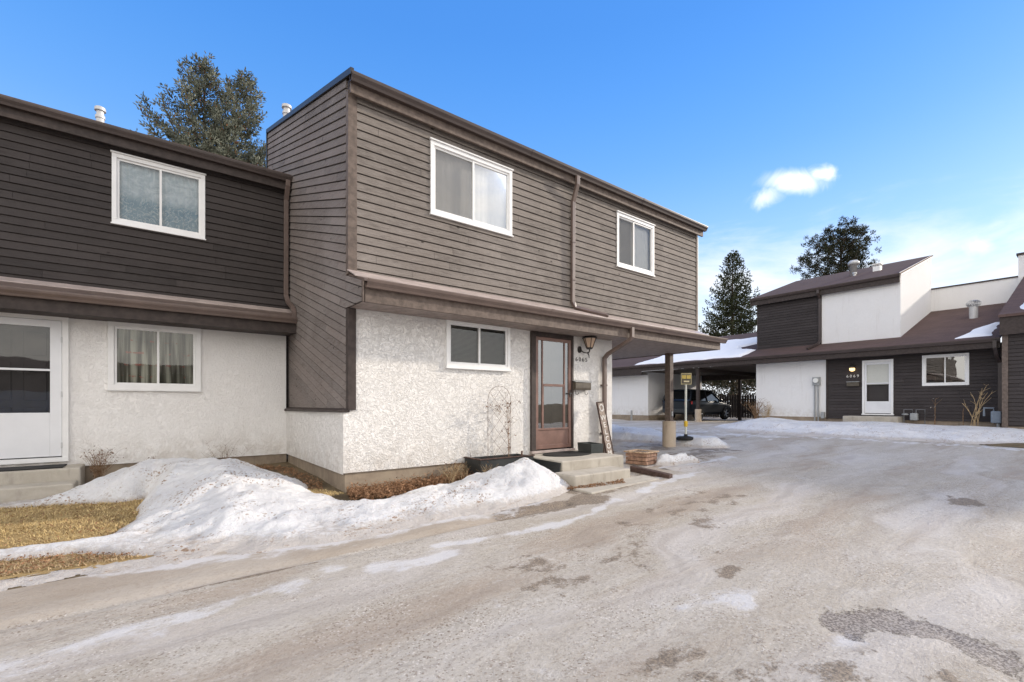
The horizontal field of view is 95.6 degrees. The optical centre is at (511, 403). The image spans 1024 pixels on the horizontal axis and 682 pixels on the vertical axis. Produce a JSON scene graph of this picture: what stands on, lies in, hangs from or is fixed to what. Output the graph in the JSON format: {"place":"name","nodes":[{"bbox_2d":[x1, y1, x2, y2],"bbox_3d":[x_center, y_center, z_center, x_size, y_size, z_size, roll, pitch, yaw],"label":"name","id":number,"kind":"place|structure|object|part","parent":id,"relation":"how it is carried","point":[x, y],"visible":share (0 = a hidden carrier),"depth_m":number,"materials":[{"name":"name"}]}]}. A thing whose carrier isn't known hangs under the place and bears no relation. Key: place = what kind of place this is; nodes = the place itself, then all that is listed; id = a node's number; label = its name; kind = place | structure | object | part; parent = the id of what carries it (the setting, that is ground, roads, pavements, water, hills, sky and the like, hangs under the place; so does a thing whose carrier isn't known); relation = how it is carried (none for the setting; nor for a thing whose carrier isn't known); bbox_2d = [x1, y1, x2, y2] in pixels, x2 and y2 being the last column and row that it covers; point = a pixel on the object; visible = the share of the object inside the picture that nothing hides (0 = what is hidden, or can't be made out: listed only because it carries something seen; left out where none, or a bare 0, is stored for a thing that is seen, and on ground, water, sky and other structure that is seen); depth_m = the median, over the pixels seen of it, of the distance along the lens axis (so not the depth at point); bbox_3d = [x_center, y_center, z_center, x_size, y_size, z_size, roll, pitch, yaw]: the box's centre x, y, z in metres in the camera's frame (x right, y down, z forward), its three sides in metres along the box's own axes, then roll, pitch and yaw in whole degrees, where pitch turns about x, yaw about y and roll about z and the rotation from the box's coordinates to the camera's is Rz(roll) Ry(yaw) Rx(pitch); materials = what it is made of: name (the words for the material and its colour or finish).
{"place":"outdoors","nodes":[
{"label":"outdoors","id":0,"kind":"place"},
{"bbox_2d":[7,461,460,589],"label":"yard soil","id":1,"kind":"structure","parent":0,"point":[329,487],"depth_m":6.72,"materials":[{"name":"brown soil"}]},
{"bbox_2d":[0,464,84,502],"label":"concrete steps","id":2,"kind":"structure","parent":1,"relation":"on","point":[29,484],"depth_m":6.19,"materials":[{"name":"beige concrete"}]},
{"bbox_2d":[0,464,66,471],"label":"door mat","id":3,"kind":"object","parent":2,"relation":"on","point":[19,468],"depth_m":6.43,"materials":[{"name":"rubber"}]},
{"bbox_2d":[0,497,144,548],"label":"lawn","id":4,"kind":"structure","parent":1,"relation":"on","point":[71,534],"depth_m":4.97,"materials":[{"name":"plant"}]},
{"bbox_2d":[0,552,153,579],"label":"lawn strip","id":5,"kind":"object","parent":1,"relation":"on","point":[45,570],"visible":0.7,"depth_m":3.83,"materials":[{"name":"beige plant"}]},
{"bbox_2d":[0,551,130,573],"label":"dry grass","id":6,"kind":"structure","parent":5,"relation":"on","point":[61,554],"depth_m":3.89,"materials":[{"name":"brown plant"}]},
{"bbox_2d":[207,442,244,458],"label":"dry weeds","id":7,"kind":"object","parent":1,"relation":"on","point":[224,449],"visible":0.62,"depth_m":7.94,"materials":[{"name":"brown plant"}]},
{"bbox_2d":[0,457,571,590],"bbox_3d":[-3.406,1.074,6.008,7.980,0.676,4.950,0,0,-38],"label":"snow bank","id":8,"kind":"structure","parent":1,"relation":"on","point":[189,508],"depth_m":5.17,"materials":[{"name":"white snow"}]},
{"bbox_2d":[80,445,125,478],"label":"dry weeds","id":9,"kind":"object","parent":8,"relation":"on","point":[98,472],"visible":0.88,"depth_m":6.82,"materials":[{"name":"brown plant"}]},
{"bbox_2d":[308,488,343,495],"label":"mossy grass","id":10,"kind":"structure","parent":8,"relation":"on","point":[323,491],"depth_m":5.96,"materials":[{"name":"plant"}]},
{"bbox_2d":[254,463,322,490],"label":"leaf litter","id":11,"kind":"object","parent":1,"relation":"on","point":[279,467],"visible":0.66,"depth_m":7.41,"materials":[{"name":"brown plant"}]},
{"bbox_2d":[346,467,474,500],"bbox_3d":[-1.314,1.080,6.428,1.936,0.265,0.604,0,0,-38],"label":"dead ground cover","id":12,"kind":"object","parent":1,"relation":"on","point":[395,487],"visible":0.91,"depth_m":6.18,"materials":[{"name":"brown plant"}]},
{"bbox_2d":[434,458,468,483],"bbox_3d":[-0.838,0.985,6.962,0.509,0.355,0.637,0,0,41],"label":"dry grass tuft","id":13,"kind":"object","parent":1,"relation":"on","point":[453,474],"visible":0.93,"depth_m":6.80,"materials":[{"name":"plant"}]},
{"bbox_2d":[464,453,534,474],"bbox_3d":[-0.191,1.089,7.390,1.075,0.522,0.465,0,0,-38],"label":"garden bed","id":14,"kind":"object","parent":1,"relation":"on","point":[473,463],"visible":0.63,"depth_m":7.13,"materials":[{"name":"black wood"}]},
{"bbox_2d":[488,386,510,456],"bbox_3d":[-0.204,0.329,7.574,0.466,1.243,0.011,0,0,-38],"label":"trellis","id":15,"kind":"object","parent":14,"relation":"on","point":[503,425],"visible":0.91,"depth_m":7.64,"materials":[{"name":"brown metal"}]},
{"bbox_2d":[498,389,518,456],"bbox_3d":[-0.052,0.277,7.593,0.423,1.286,0.436,0,0,-15],"label":"rose vine","id":16,"kind":"object","parent":14,"relation":"on","point":[508,433],"visible":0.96,"depth_m":7.59,"materials":[{"name":"brown plant"}]},
{"bbox_2d":[534,459,560,472],"bbox_3d":[0.412,1.083,7.393,0.108,0.395,0.980,0,0,-38],"label":"plastic panel","id":17,"kind":"object","parent":1,"relation":"on","point":[554,467],"visible":0.24,"depth_m":7.21,"materials":[{"name":"black plastic"}]},
{"bbox_2d":[529,450,629,486],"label":"concrete steps","id":18,"kind":"structure","parent":1,"relation":"on","point":[585,470],"depth_m":7.26,"materials":[{"name":"beige concrete"}]},
{"bbox_2d":[543,451,591,456],"bbox_3d":[0.966,0.872,8.089,1.000,0.012,0.660,0,0,-38],"label":"door mat","id":19,"kind":"object","parent":18,"relation":"on","point":[566,453],"depth_m":8.07,"materials":[{"name":"rubber"}]},
{"bbox_2d":[578,442,602,452],"bbox_3d":[1.425,0.795,8.444,0.260,0.165,0.460,0,0,-24],"label":"planter box","id":20,"kind":"object","parent":18,"relation":"on","point":[592,447],"visible":0.91,"depth_m":8.28,"materials":[{"name":"plastic"}]},
{"bbox_2d":[596,401,613,453],"bbox_3d":[1.801,0.549,8.909,0.199,1.202,0.344,0,0,-65],"label":"welcome board","id":21,"kind":"object","parent":18,"relation":"on","point":[605,430],"visible":0.85,"depth_m":8.90,"materials":[{"name":"brown wood"}]},
{"bbox_2d":[0,415,1023,681],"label":"road","id":22,"kind":"structure","parent":0,"point":[800,559],"depth_m":3.35,"materials":[{"name":"grey asphalt"}]},
{"bbox_2d":[566,479,625,489],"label":"leaf litter","id":23,"kind":"object","parent":22,"relation":"on","point":[620,481],"visible":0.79,"depth_m":6.80,"materials":[{"name":"brown plant"}]},
{"bbox_2d":[573,475,658,493],"bbox_3d":[1.628,1.282,6.957,1.697,0.235,0.399,0,0,-38],"label":"concrete pad","id":24,"kind":"object","parent":22,"relation":"on","point":[628,481],"visible":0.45,"depth_m":6.78,"materials":[{"name":"beige concrete"}]},
{"bbox_2d":[630,465,672,478],"bbox_3d":[2.308,1.135,7.713,0.137,0.129,0.805,0,0,-35],"label":"timber","id":25,"kind":"object","parent":22,"relation":"on","point":[643,470],"visible":0.94,"depth_m":7.67,"materials":[{"name":"brown wood"}]},
{"bbox_2d":[612,424,730,447],"bbox_3d":[2.588,0.894,15.104,4.000,0.501,9.200,0,0,-38],"label":"snow strip","id":26,"kind":"object","parent":22,"relation":"on","point":[635,435],"visible":0.3,"depth_m":12.71,"materials":[{"name":"white snow"}]},
{"bbox_2d":[676,373,692,439],"bbox_3d":[4.542,0.067,12.127,0.500,1.734,0.500,0,0,-38],"label":"parking sign","id":27,"kind":"object","parent":26,"relation":"on","point":[686,379],"visible":0.95,"depth_m":12.09,"materials":[{"name":"metal"}]},
{"bbox_2d":[623,453,743,471],"bbox_3d":[3.326,1.066,9.077,1.980,0.217,1.470,0,0,-38],"label":"snow patch","id":28,"kind":"object","parent":22,"relation":"on","point":[674,462],"visible":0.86,"depth_m":8.81,"materials":[{"name":"white snow"}]},
{"bbox_2d":[624,449,658,465],"bbox_3d":[2.491,1.028,8.929,0.490,0.244,0.490,0,0,44],"label":"wooden planter","id":29,"kind":"object","parent":28,"relation":"on","point":[637,456],"visible":0.99,"depth_m":8.80,"materials":[{"name":"red wood"}]},
{"bbox_2d":[662,389,730,419],"bbox_3d":[10.448,0.058,26.133,4.560,1.665,2.200,0,0,-38],"label":"parked car","id":30,"kind":"object","parent":22,"relation":"on","point":[711,403],"visible":0.66,"depth_m":25.00,"materials":[{"name":"black paint"}]},
{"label":"windows","id":31,"kind":"part","parent":30,"relation":"part of","materials":[{"name":"black glass"}]},
{"bbox_2d":[704,395,755,417],"bbox_3d":[13.862,0.145,28.527,0.070,1.410,10.100,0,0,-38],"label":"board fence","id":32,"kind":"object","parent":22,"relation":"on","point":[746,412],"visible":0.18,"depth_m":28.49,"materials":[{"name":"brown wood"}]},
{"bbox_2d":[709,417,1023,443],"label":"snow drift","id":33,"kind":"object","parent":22,"relation":"on","point":[924,432],"visible":0.99,"depth_m":14.36,"materials":[{"name":"white snow"}]},
{"bbox_2d":[742,398,767,418],"bbox_3d":[11.022,0.250,20.816,1.368,1.050,1.006,0,0,-38],"label":"bare shrub","id":34,"kind":"object","parent":33,"relation":"on","point":[755,413],"visible":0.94,"depth_m":20.73,"materials":[{"name":"beige plant"}]},
{"bbox_2d":[760,402,772,417],"bbox_3d":[11.312,0.283,20.606,0.785,0.977,0.618,0,0,-38],"label":"bare shrub","id":35,"kind":"object","parent":33,"relation":"on","point":[768,410],"visible":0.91,"depth_m":20.51,"materials":[{"name":"plant"}]},
{"bbox_2d":[962,384,991,425],"bbox_3d":[15.227,0.090,15.106,0.825,1.465,0.542,0,0,30],"label":"bare shrub","id":36,"kind":"object","parent":33,"relation":"on","point":[977,412],"visible":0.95,"depth_m":15.19,"materials":[{"name":"plant"}]},
{"bbox_2d":[843,416,902,422],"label":"concrete steps","id":37,"kind":"structure","parent":22,"relation":"on","point":[896,419],"depth_m":17.15,"materials":[{"name":"beige concrete"}]},
{"bbox_2d":[980,443,1023,447],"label":"lawn edge","id":38,"kind":"object","parent":22,"relation":"on","point":[1019,445],"visible":0.98,"depth_m":11.75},
{"bbox_2d":[0,0,1023,397],"label":"sky","id":39,"kind":"structure","parent":0,"point":[762,124],"materials":[{"name":"blue"}]},
{"bbox_2d":[955,322,998,338],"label":"roof snow","id":40,"kind":"structure","parent":0,"point":[987,330],"depth_m":15.65,"materials":[{"name":"white snow"}]},
{"bbox_3d":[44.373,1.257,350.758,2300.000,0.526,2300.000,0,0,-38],"label":"ground","id":41,"kind":"structure","parent":0,"visible":0},
{"bbox_2d":[0,94,297,483],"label":"town house","id":42,"kind":"structure","parent":41,"relation":"on","point":[146,305],"depth_m":7.34,"materials":[{"name":"paint"}]},
{"bbox_2d":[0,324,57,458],"bbox_3d":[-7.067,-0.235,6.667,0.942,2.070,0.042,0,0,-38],"label":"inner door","id":43,"kind":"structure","parent":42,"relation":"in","point":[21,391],"depth_m":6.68,"materials":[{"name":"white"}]},
{"bbox_2d":[0,316,61,458],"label":"storm door","id":44,"kind":"structure","parent":42,"relation":"in","point":[22,435],"depth_m":6.69,"materials":[{"name":"white paint"}]},
{"bbox_2d":[106,321,201,391],"bbox_3d":[-5.786,-0.753,7.553,1.227,1.099,0.143,0,0,-38],"label":"window","id":45,"kind":"structure","parent":42,"relation":"in","point":[141,357],"depth_m":7.54,"materials":[{"name":"white plastic"}]},
{"bbox_2d":[110,150,205,240],"bbox_3d":[-5.744,-3.353,7.586,1.241,1.129,0.143,0,0,-38],"label":"window","id":46,"kind":"structure","parent":42,"relation":"in","point":[147,194],"depth_m":7.57,"materials":[{"name":"white plastic"}]},
{"bbox_2d":[130,50,267,167],"bbox_3d":[-14.497,-7.500,21.982,9.152,17.799,9.142,0,0,-38],"label":"spruce tree","id":47,"kind":"object","parent":41,"relation":"on","point":[219,135],"visible":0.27,"depth_m":21.03,"materials":[{"name":"green plant"}]},
{"bbox_2d":[266,67,727,492],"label":"town house","id":48,"kind":"structure","parent":41,"relation":"on","point":[448,272],"depth_m":7.38,"materials":[{"name":"paint"}]},
{"bbox_2d":[429,137,513,236],"bbox_3d":[-0.625,-3.370,7.373,1.559,1.134,0.133,0,0,-38],"label":"window","id":49,"kind":"structure","parent":48,"relation":"in","point":[467,188],"depth_m":7.37,"materials":[{"name":"white plastic"}]},
{"bbox_2d":[445,320,511,371],"bbox_3d":[-0.541,-0.930,7.453,1.249,0.784,0.157,0,0,-38],"label":"window","id":50,"kind":"structure","parent":48,"relation":"in","point":[469,346],"depth_m":7.47,"materials":[{"name":"white plastic"}]},
{"bbox_2d":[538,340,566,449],"bbox_3d":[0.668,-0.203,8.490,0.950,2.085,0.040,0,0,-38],"label":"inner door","id":51,"kind":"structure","parent":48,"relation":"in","point":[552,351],"depth_m":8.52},
{"bbox_2d":[536,336,571,449],"bbox_3d":[0.761,-0.190,8.394,0.872,1.990,0.065,0,0,-38],"label":"storm door","id":52,"kind":"structure","parent":48,"relation":"in","point":[560,437],"depth_m":8.41,"materials":[{"name":"brown glass"}]},
{"bbox_2d":[573,380,591,394],"bbox_3d":[1.318,-0.306,8.786,0.440,0.291,0.125,0,0,-38],"label":"mailbox","id":53,"kind":"object","parent":48,"relation":"attached to","point":[579,385],"visible":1,"depth_m":8.72,"materials":[{"name":"brown metal"}]},
{"bbox_2d":[577,336,596,355],"bbox_3d":[1.452,-1.137,8.782,0.302,0.535,0.300,0,0,-38],"label":"wall lantern","id":54,"kind":"object","parent":48,"relation":"attached to","point":[589,342],"depth_m":8.72,"materials":[{"name":"black metal"}]},
{"bbox_2d":[616,210,655,276],"bbox_3d":[2.617,-3.370,9.887,1.286,1.144,0.133,0,0,-38],"label":"window","id":55,"kind":"structure","parent":48,"relation":"in","point":[632,235],"depth_m":9.92,"materials":[{"name":"white plastic"}]},
{"bbox_2d":[612,355,701,420],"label":"town house","id":56,"kind":"structure","parent":41,"relation":"on","point":[638,392],"depth_m":26.68,"materials":[{"name":"paint"}]},
{"bbox_2d":[684,367,719,398],"bbox_3d":[14.463,-2.153,38.170,5.683,7.093,4.802,0,0,-28],"label":"spruce tree","id":57,"kind":"object","parent":41,"relation":"on","point":[704,382],"visible":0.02,"depth_m":37.21,"materials":[{"name":"green plant"}]},
{"bbox_2d":[698,249,759,414],"bbox_3d":[19.097,-6.040,39.799,8.819,14.479,8.547,0,0,-38],"label":"spruce tree","id":58,"kind":"object","parent":41,"relation":"on","point":[736,319],"visible":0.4,"depth_m":39.44,"materials":[{"name":"green plant"}]},
{"bbox_2d":[702,379,755,418],"bbox_3d":[14.311,-0.504,32.920,3.442,3.494,13.942,0,0,-38],"label":"brown thicket","id":59,"kind":"object","parent":41,"relation":"on","point":[736,382],"visible":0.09,"depth_m":31.66,"materials":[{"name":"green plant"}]},
{"bbox_2d":[705,364,755,415],"bbox_3d":[17.085,-2.017,35.346,5.336,6.434,5.048,0,0,-38],"label":"spruce tree","id":60,"kind":"object","parent":41,"relation":"on","point":[744,390],"visible":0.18,"depth_m":35.45,"materials":[{"name":"green plant"}]},
{"bbox_2d":[641,255,1017,427],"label":"town house","id":61,"kind":"structure","parent":41,"relation":"on","point":[891,332],"depth_m":18.76,"materials":[{"name":"paint"}]},
{"bbox_2d":[636,337,756,364],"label":"roof snow","id":62,"kind":"structure","parent":61,"relation":"on","point":[730,348],"depth_m":23.83,"materials":[{"name":"white snow"}]},
{"bbox_2d":[812,377,820,420],"bbox_3d":[12.594,-0.150,19.212,0.190,1.900,0.270,0,0,-38],"label":"electric meter","id":63,"kind":"object","parent":61,"relation":"attached to","point":[816,381],"visible":0.93,"depth_m":19.19,"materials":[{"name":"grey metal"}]},
{"bbox_2d":[849,365,854,370],"bbox_3d":[13.369,-1.400,18.237,0.200,0.260,0.200,0,0,-38],"label":"porch light","id":64,"kind":"object","parent":61,"relation":"attached to","point":[851,367],"visible":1,"depth_m":18.17,"materials":[{"name":"glass"}]},
{"bbox_2d":[847,381,859,385],"bbox_3d":[13.403,-0.782,18.238,0.135,0.185,0.420,0,0,-38],"label":"mailbox","id":65,"kind":"object","parent":61,"relation":"attached to","point":[853,383],"visible":1,"depth_m":18.18,"materials":[{"name":"grey metal"}]},
{"bbox_2d":[865,361,890,412],"bbox_3d":[13.934,-0.613,17.680,0.050,1.945,0.807,0,0,-38],"label":"storm door","id":66,"kind":"structure","parent":61,"relation":"in","point":[876,373],"depth_m":17.67,"materials":[{"name":"white paint"}]},
{"bbox_2d":[865,384,890,413],"bbox_3d":[14.021,-0.635,17.747,0.030,2.070,0.857,0,0,-38],"label":"inner door","id":67,"kind":"structure","parent":61,"relation":"in","point":[874,392],"depth_m":17.74,"materials":[{"name":"white"}]},
{"bbox_2d":[902,409,925,423],"bbox_3d":[14.400,0.473,16.646,0.200,0.554,0.658,0,0,-38],"label":"gas meter","id":68,"kind":"object","parent":61,"relation":"attached to","point":[914,416],"visible":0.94,"depth_m":16.60,"materials":[{"name":"grey metal"}]},
{"bbox_2d":[922,353,968,385],"bbox_3d":[15.108,-1.181,16.186,0.085,1.093,1.214,0,0,-38],"label":"window","id":69,"kind":"structure","parent":61,"relation":"in","point":[966,355],"depth_m":16.16,"materials":[{"name":"white plastic"}]},
{"bbox_2d":[983,407,1001,426],"bbox_3d":[15.474,0.509,14.951,0.220,0.781,0.428,0,0,-38],"label":"gas meter","id":70,"kind":"object","parent":61,"relation":"attached to","point":[996,417],"visible":0.89,"depth_m":14.83,"materials":[{"name":"grey metal"}]},
{"bbox_2d":[789,215,880,279],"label":"pine tree","id":71,"kind":"object","parent":41,"relation":"on","point":[843,245],"visible":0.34,"depth_m":41.31,"materials":[{"name":"green plant"}]},
{"bbox_2d":[998,252,1023,428],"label":"town house","id":72,"kind":"structure","parent":41,"relation":"on","point":[1011,322],"depth_m":14.23,"materials":[{"name":"paint"}]}
]}

